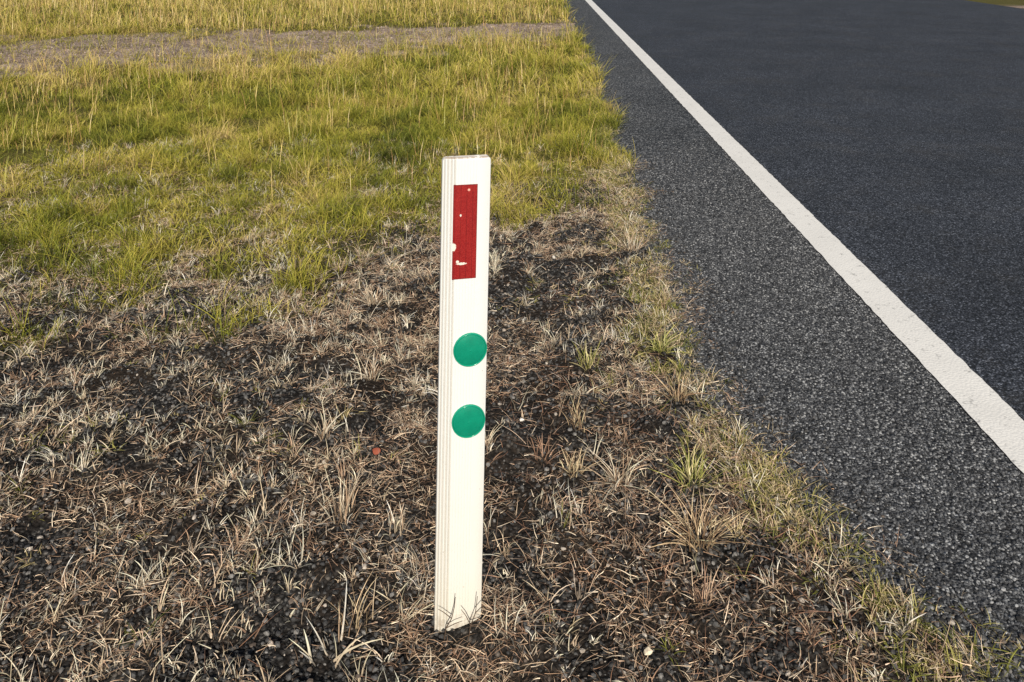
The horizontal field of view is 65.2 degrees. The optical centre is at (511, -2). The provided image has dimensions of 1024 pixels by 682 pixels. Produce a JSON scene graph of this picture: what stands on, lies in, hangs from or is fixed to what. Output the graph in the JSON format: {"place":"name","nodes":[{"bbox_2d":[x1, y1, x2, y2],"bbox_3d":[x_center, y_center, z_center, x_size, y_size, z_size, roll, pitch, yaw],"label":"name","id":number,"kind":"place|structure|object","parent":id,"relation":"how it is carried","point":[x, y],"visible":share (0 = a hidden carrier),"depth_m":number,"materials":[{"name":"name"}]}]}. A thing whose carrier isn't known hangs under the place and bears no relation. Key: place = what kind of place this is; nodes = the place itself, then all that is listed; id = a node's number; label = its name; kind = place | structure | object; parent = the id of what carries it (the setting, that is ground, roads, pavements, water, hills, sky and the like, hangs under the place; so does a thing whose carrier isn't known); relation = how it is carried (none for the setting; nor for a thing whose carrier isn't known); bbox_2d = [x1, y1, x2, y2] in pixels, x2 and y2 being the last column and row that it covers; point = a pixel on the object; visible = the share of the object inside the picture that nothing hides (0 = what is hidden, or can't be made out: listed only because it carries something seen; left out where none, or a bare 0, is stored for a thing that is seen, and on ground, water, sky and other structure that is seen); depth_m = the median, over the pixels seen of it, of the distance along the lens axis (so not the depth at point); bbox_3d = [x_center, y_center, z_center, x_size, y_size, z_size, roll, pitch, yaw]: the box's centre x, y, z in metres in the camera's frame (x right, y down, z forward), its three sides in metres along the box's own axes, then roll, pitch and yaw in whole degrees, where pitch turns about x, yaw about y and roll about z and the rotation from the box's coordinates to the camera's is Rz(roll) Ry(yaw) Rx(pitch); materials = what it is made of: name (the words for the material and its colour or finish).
{"place":"outdoors","nodes":[
{"label":"outdoors","id":0,"kind":"place"},
{"bbox_2d":[0,0,581,31],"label":"verge grass","id":1,"kind":"structure","parent":0,"point":[431,4],"depth_m":14.54,"materials":[{"name":"green plant"}]},
{"bbox_2d":[0,16,618,103],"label":"verge grass","id":2,"kind":"structure","parent":0,"point":[399,65],"depth_m":8.49,"materials":[{"name":"plant"}]},
{"bbox_2d":[0,0,1023,681],"bbox_3d":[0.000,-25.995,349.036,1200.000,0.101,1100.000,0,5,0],"label":"ground","id":3,"kind":"structure","parent":0,"point":[358,420],"depth_m":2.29,"materials":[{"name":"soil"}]},
{"bbox_2d":[0,22,573,78],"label":"driveway gravel","id":4,"kind":"structure","parent":3,"relation":"on","point":[261,44],"depth_m":11.00,"materials":[{"name":"stone"}]},
{"bbox_2d":[0,0,613,199],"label":"seed stalks","id":5,"kind":"object","parent":3,"relation":"on","point":[274,22],"visible":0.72,"depth_m":9.19,"materials":[{"name":"yellow plant"}]},
{"bbox_2d":[298,404,346,440],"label":"dry grass tuft","id":6,"kind":"object","parent":3,"relation":"on","point":[325,426],"visible":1,"depth_m":2.38,"materials":[{"name":"beige plant"}]},
{"bbox_2d":[0,82,645,357],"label":"verge grass","id":7,"kind":"structure","parent":3,"relation":"on","point":[432,135],"depth_m":4.90,"materials":[{"name":"green plant"}]},
{"bbox_2d":[290,583,380,668],"bbox_3d":[-0.352,1.321,1.650,0.162,0.072,0.154,4,6,41],"label":"dry grass tuft","id":8,"kind":"object","parent":3,"relation":"on","point":[336,658],"visible":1,"depth_m":1.64,"materials":[{"name":"beige plant"}]},
{"bbox_2d":[320,462,364,525],"bbox_3d":[-0.432,1.266,2.028,0.166,0.121,0.154,3,5,34],"label":"dry grass tuft","id":9,"kind":"object","parent":3,"relation":"on","point":[344,510],"visible":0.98,"depth_m":2.05,"materials":[{"name":"beige plant"}]},
{"bbox_2d":[322,574,397,637],"bbox_3d":[-0.338,1.298,1.702,0.141,0.108,0.191,4,6,41],"label":"dry grass tuft","id":10,"kind":"object","parent":3,"relation":"on","point":[358,625],"visible":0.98,"depth_m":1.73,"materials":[{"name":"beige plant"}]},
{"bbox_2d":[341,350,387,381],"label":"dry grass tuft","id":11,"kind":"object","parent":3,"relation":"on","point":[373,370],"visible":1,"depth_m":2.69,"materials":[{"name":"beige plant"}]},
{"bbox_2d":[353,284,392,307],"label":"dry grass tuft","id":12,"kind":"object","parent":3,"relation":"on","point":[373,299],"visible":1,"depth_m":3.22,"materials":[{"name":"beige plant"}]},
{"bbox_2d":[372,448,379,454],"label":"fallen leaf","id":13,"kind":"object","parent":3,"relation":"on","point":[375,451],"visible":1,"depth_m":2.25,"materials":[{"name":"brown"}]},
{"bbox_2d":[383,500,416,535],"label":"dry grass tuft","id":14,"kind":"object","parent":3,"relation":"on","point":[401,524],"visible":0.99,"depth_m":1.97,"materials":[{"name":"beige plant"}]},
{"bbox_2d":[438,597,461,643],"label":"wiry weed","id":15,"kind":"object","parent":3,"relation":"on","point":[447,626],"visible":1,"depth_m":1.68,"materials":[{"name":"brown plant"}]},
{"bbox_2d":[434,154,490,630],"bbox_3d":[-0.105,0.872,1.690,0.101,1.097,0.030,0,4,-14],"label":"guide post","id":16,"kind":"object","parent":3,"relation":"on","point":[464,256],"visible":0.98,"depth_m":1.68,"materials":[{"name":"white plastic"}]},
{"bbox_2d":[379,577,564,681],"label":"straw heap","id":17,"kind":"object","parent":3,"relation":"on","point":[476,654],"visible":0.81,"depth_m":1.67,"materials":[{"name":"beige plant"}]},
{"bbox_2d":[461,596,486,640],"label":"wiry weed","id":18,"kind":"object","parent":3,"relation":"on","point":[473,618],"visible":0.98,"depth_m":1.68,"materials":[{"name":"brown plant"}]},
{"bbox_2d":[50,278,904,681],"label":"dead stems","id":19,"kind":"object","parent":3,"relation":"on","point":[602,524],"visible":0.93,"depth_m":1.94,"materials":[{"name":"brown plant"}]},
{"bbox_2d":[0,132,992,681],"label":"dry stubble","id":20,"kind":"object","parent":3,"relation":"on","point":[360,466],"visible":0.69,"depth_m":2.38,"materials":[{"name":"beige plant"}]},
{"bbox_2d":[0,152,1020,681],"bbox_3d":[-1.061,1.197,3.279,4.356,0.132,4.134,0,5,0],"label":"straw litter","id":21,"kind":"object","parent":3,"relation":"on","point":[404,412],"visible":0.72,"depth_m":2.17,"materials":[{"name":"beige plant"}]},
{"bbox_2d":[0,58,1023,681],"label":"green sprigs","id":22,"kind":"object","parent":3,"relation":"on","point":[884,592],"visible":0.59,"depth_m":2.24,"materials":[{"name":"green plant"}]},
{"bbox_2d":[519,436,564,464],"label":"dry grass tuft","id":23,"kind":"object","parent":3,"relation":"on","point":[540,458],"visible":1,"depth_m":2.25,"materials":[{"name":"brown plant"}]},
{"bbox_2d":[559,444,602,480],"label":"dry grass tuft","id":24,"kind":"object","parent":3,"relation":"on","point":[576,465],"visible":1,"depth_m":2.20,"materials":[{"name":"beige plant"}]},
{"bbox_2d":[562,393,604,431],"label":"dry grass tuft","id":25,"kind":"object","parent":3,"relation":"on","point":[578,421],"visible":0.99,"depth_m":2.40,"materials":[{"name":"beige plant"}]},
{"bbox_2d":[570,338,606,371],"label":"grass tuft","id":26,"kind":"object","parent":3,"relation":"on","point":[588,360],"visible":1,"depth_m":2.73,"materials":[{"name":"yellow plant"}]},
{"bbox_2d":[570,442,646,512],"bbox_3d":[0.273,1.274,2.140,0.241,0.086,0.281,0,5,0],"label":"dry grass tuft","id":27,"kind":"object","parent":3,"relation":"on","point":[617,479],"visible":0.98,"depth_m":2.17,"materials":[{"name":"beige plant"}]},
{"bbox_2d":[609,230,648,252],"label":"dry grass tuft","id":28,"kind":"object","parent":3,"relation":"on","point":[629,247],"visible":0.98,"depth_m":3.75,"materials":[{"name":"beige plant"}]},
{"bbox_2d":[644,647,652,654],"bbox_3d":[0.279,1.338,1.640,0.019,0.013,0.015,0,5,0],"label":"pebble","id":29,"kind":"object","parent":3,"relation":"on","point":[648,651],"visible":1,"depth_m":1.64,"materials":[{"name":"stone"}]},
{"bbox_2d":[646,323,696,357],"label":"grass tuft","id":30,"kind":"object","parent":3,"relation":"on","point":[658,348],"visible":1,"depth_m":2.85,"materials":[{"name":"plant"}]},
{"bbox_2d":[648,369,707,403],"bbox_3d":[0.532,1.232,2.541,0.189,0.082,0.165,0,5,0],"label":"dry grass tuft","id":31,"kind":"object","parent":3,"relation":"on","point":[682,395],"visible":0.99,"depth_m":2.55,"materials":[{"name":"beige plant"}]},
{"bbox_2d":[647,442,745,509],"bbox_3d":[0.497,1.260,2.128,0.248,0.091,0.236,-2,5,-27],"label":"grass tuft","id":32,"kind":"object","parent":3,"relation":"on","point":[690,472],"visible":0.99,"depth_m":2.16,"materials":[{"name":"plant"}]},
{"bbox_2d":[641,476,768,575],"bbox_3d":[0.466,1.262,1.935,0.289,0.128,0.333,0,5,0],"label":"dry grass tuft","id":33,"kind":"object","parent":3,"relation":"on","point":[714,533],"visible":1,"depth_m":1.95,"materials":[{"name":"beige plant"}]},
{"bbox_2d":[683,563,753,619],"bbox_3d":[0.436,1.298,1.757,0.154,0.079,0.157,-2,5,-19],"label":"dry grass tuft","id":34,"kind":"object","parent":3,"relation":"on","point":[703,592],"visible":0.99,"depth_m":1.77,"materials":[{"name":"beige plant"}]},
{"bbox_2d":[562,0,1023,681],"bbox_3d":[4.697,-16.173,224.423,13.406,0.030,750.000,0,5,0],"label":"road shoulder","id":35,"kind":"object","parent":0,"point":[654,108],"visible":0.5,"depth_m":2.87},
{"bbox_2d":[612,126,1023,681],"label":"road chippings","id":36,"kind":"object","parent":35,"relation":"on","point":[941,516],"visible":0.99,"depth_m":2.53,"materials":[{"name":"gravel"}]},
{"bbox_2d":[592,0,1023,420],"bbox_3d":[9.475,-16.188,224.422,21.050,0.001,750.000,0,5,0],"label":"road","id":37,"kind":"structure","parent":0,"point":[882,141],"depth_m":6.28,"materials":[{"name":"grey asphalt"}]},
{"bbox_2d":[585,0,1023,472],"bbox_3d":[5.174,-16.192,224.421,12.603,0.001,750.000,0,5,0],"label":"road edge line","id":38,"kind":"object","parent":37,"relation":"on","point":[992,414],"visible":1,"depth_m":3.23,"materials":[{"name":"white paint"}]}
]}

